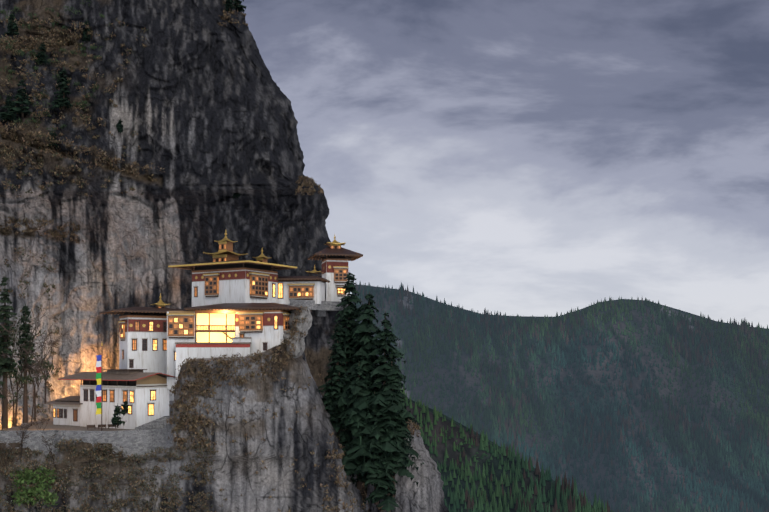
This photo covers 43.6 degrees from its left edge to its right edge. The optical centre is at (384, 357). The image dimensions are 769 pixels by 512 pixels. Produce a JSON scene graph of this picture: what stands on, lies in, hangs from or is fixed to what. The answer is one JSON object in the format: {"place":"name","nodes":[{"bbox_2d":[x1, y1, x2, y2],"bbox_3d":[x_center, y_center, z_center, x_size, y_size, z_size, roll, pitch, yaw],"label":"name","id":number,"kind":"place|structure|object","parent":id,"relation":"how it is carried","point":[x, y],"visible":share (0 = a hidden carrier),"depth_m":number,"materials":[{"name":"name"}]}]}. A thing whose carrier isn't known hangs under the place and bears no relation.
{"place":"outdoors","nodes":[
{"label":"outdoors","id":0,"kind":"place"},
{"bbox_2d":[0,442,123,471],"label":"cliff","id":1,"kind":"structure","parent":0,"point":[60,455],"depth_m":228.53,"materials":[{"name":"grey stone"}]},
{"bbox_2d":[0,309,72,470],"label":"bare trees","id":2,"kind":"object","parent":1,"relation":"on","point":[41,362],"visible":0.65,"depth_m":239.96,"materials":[{"name":"brown plant"}]},
{"bbox_2d":[0,0,420,511],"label":"dry scrub","id":3,"kind":"object","parent":1,"relation":"on","point":[27,475],"visible":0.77,"depth_m":236.47,"materials":[{"name":"brown plant"}]},
{"bbox_2d":[0,415,172,457],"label":"terrace retaining wall","id":4,"kind":"structure","parent":0,"point":[138,443],"depth_m":230.88,"materials":[{"name":"stone"}]},
{"bbox_2d":[0,430,19,432],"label":"terrace parapet","id":5,"kind":"structure","parent":4,"relation":"on","point":[9,431],"depth_m":228.87,"materials":[{"name":"stone"}]},
{"bbox_2d":[20,430,53,432],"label":"terrace parapet","id":6,"kind":"structure","parent":4,"relation":"on","point":[29,431],"depth_m":230.77,"materials":[{"name":"stone"}]},
{"bbox_2d":[61,430,106,432],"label":"terrace parapet","id":7,"kind":"structure","parent":4,"relation":"on","point":[65,431],"depth_m":228.76,"materials":[{"name":"stone"}]},
{"bbox_2d":[96,343,102,430],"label":"prayer flag pole","id":8,"kind":"object","parent":4,"relation":"on","point":[99,384],"visible":0.96,"depth_m":232.59,"materials":[{"name":"multicoloured fabric"}]},
{"bbox_2d":[87,424,116,429],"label":"benches","id":9,"kind":"object","parent":4,"relation":"on","point":[103,425],"visible":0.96,"depth_m":235.75,"materials":[{"name":"brown wood"}]},
{"bbox_2d":[42,369,175,429],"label":"guest house","id":10,"kind":"structure","parent":4,"relation":"on","point":[145,395],"depth_m":244.40,"materials":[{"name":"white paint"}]},
{"bbox_2d":[107,430,149,432],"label":"terrace parapet","id":11,"kind":"structure","parent":4,"relation":"on","point":[126,431],"depth_m":229.89,"materials":[{"name":"stone"}]},
{"bbox_2d":[135,427,145,429],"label":"stone step","id":12,"kind":"structure","parent":4,"relation":"on","point":[140,428],"depth_m":234.40,"materials":[{"name":"stone"}]},
{"bbox_2d":[145,423,155,428],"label":"stone step","id":13,"kind":"structure","parent":4,"relation":"on","point":[154,425],"depth_m":236.10,"materials":[{"name":"stone"}]},
{"bbox_2d":[149,421,159,428],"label":"stone step","id":14,"kind":"structure","parent":4,"relation":"on","point":[157,425],"depth_m":236.69,"materials":[{"name":"stone"}]},
{"bbox_2d":[152,420,162,427],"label":"stone step","id":15,"kind":"structure","parent":4,"relation":"on","point":[161,424],"depth_m":237.27,"materials":[{"name":"stone"}]},
{"bbox_2d":[150,428,164,431],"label":"terrace parapet","id":16,"kind":"structure","parent":4,"relation":"on","point":[161,429],"depth_m":234.91,"materials":[{"name":"stone"}]},
{"bbox_2d":[156,419,167,430],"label":"stone step","id":17,"kind":"structure","parent":4,"relation":"on","point":[164,424],"depth_m":237.85,"materials":[{"name":"stone"}]},
{"bbox_2d":[159,417,170,429],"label":"stone step","id":18,"kind":"structure","parent":4,"relation":"on","point":[168,426],"depth_m":238.43,"materials":[{"name":"stone"}]},
{"bbox_2d":[0,0,348,429],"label":"cliff","id":19,"kind":"structure","parent":0,"point":[202,102],"depth_m":302.45,"materials":[{"name":"grey stone"}]},
{"bbox_2d":[0,0,245,428],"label":"conifers","id":20,"kind":"object","parent":19,"relation":"on","point":[9,114],"visible":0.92,"depth_m":242.98,"materials":[{"name":"green plant"}]},
{"bbox_2d":[0,305,364,511],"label":"rock cliff","id":21,"kind":"structure","parent":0,"point":[235,467],"depth_m":236.44,"materials":[{"name":"grey stone"}]},
{"bbox_2d":[99,293,194,400],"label":"temple block","id":22,"kind":"structure","parent":21,"relation":"on","point":[143,338],"depth_m":253.29,"materials":[{"name":"white paint"}]},
{"bbox_2d":[166,310,250,388],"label":"temple hall","id":23,"kind":"structure","parent":21,"relation":"on","point":[197,334],"depth_m":246.19,"materials":[{"name":"white paint"}]},
{"bbox_2d":[184,303,311,311],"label":"roof","id":24,"kind":"structure","parent":23,"relation":"on","point":[247,306],"depth_m":245.72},
{"bbox_2d":[168,230,296,306],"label":"temple","id":25,"kind":"structure","parent":21,"relation":"on","point":[226,275],"depth_m":257.58,"materials":[{"name":"white paint"}]},
{"bbox_2d":[235,310,289,355],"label":"temple block","id":26,"kind":"structure","parent":21,"relation":"on","point":[264,330],"depth_m":244.49,"materials":[{"name":"white paint"}]},
{"bbox_2d":[283,329,304,357],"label":"cliff boulder","id":27,"kind":"object","parent":21,"relation":"attached to","point":[299,348],"visible":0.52,"depth_m":245.32,"materials":[{"name":"grey stone"}]},
{"bbox_2d":[288,304,312,337],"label":"cliff boulder","id":28,"kind":"object","parent":21,"relation":"attached to","point":[303,326],"visible":0.48,"depth_m":246.42,"materials":[{"name":"grey stone"}]},
{"bbox_2d":[290,299,347,310],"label":"rock ledge","id":29,"kind":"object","parent":21,"relation":"on","point":[323,305],"depth_m":265.23,"materials":[{"name":"stone"}]},
{"bbox_2d":[276,265,329,304],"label":"temple building","id":30,"kind":"structure","parent":0,"point":[309,287],"depth_m":264.19,"materials":[{"name":"white paint"}]},
{"bbox_2d":[304,310,367,505],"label":"cliff buttress","id":31,"kind":"structure","parent":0,"point":[317,351],"depth_m":279.82,"materials":[{"name":"grey stone"}]},
{"bbox_2d":[307,235,362,316],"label":"tower","id":32,"kind":"structure","parent":31,"relation":"on","point":[335,257],"depth_m":273.75,"materials":[{"name":"white plaster"},{"name":"painted wood"},{"name":"gold metal"}]},
{"bbox_2d":[317,272,423,511],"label":"conifer stand","id":33,"kind":"object","parent":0,"point":[362,400],"visible":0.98,"depth_m":254.21,"materials":[{"name":"green plant"}]},
{"bbox_2d":[365,419,448,511],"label":"cliff outcrop","id":34,"kind":"object","parent":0,"point":[426,494],"visible":0.42,"depth_m":266.65,"materials":[{"name":"grey stone"}]},
{"bbox_2d":[404,398,592,511],"bbox_3d":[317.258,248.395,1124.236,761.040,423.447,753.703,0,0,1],"label":"mountain","id":35,"kind":"structure","parent":0,"point":[441,447],"depth_m":1260.11,"materials":[{"name":"green plant"}]},
{"bbox_2d":[398,387,613,511],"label":"forest trees","id":36,"kind":"object","parent":35,"relation":"on","point":[565,495],"visible":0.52,"depth_m":1242.31,"materials":[{"name":"green plant"}]},
{"bbox_2d":[240,0,768,328],"label":"sky","id":37,"kind":"structure","parent":0,"point":[539,158],"materials":[{"name":"grey"}]},
{"bbox_2d":[354,285,768,511],"bbox_3d":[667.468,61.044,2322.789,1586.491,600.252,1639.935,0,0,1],"label":"mountain","id":38,"kind":"structure","parent":0,"point":[636,383],"depth_m":2509.47,"materials":[{"name":"green plant"}]},
{"bbox_2d":[352,282,768,511],"bbox_3d":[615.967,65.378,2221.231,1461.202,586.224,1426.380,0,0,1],"label":"forest trees","id":39,"kind":"object","parent":38,"relation":"on","point":[744,446],"visible":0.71,"depth_m":2429.38,"materials":[{"name":"green plant"}]}
]}

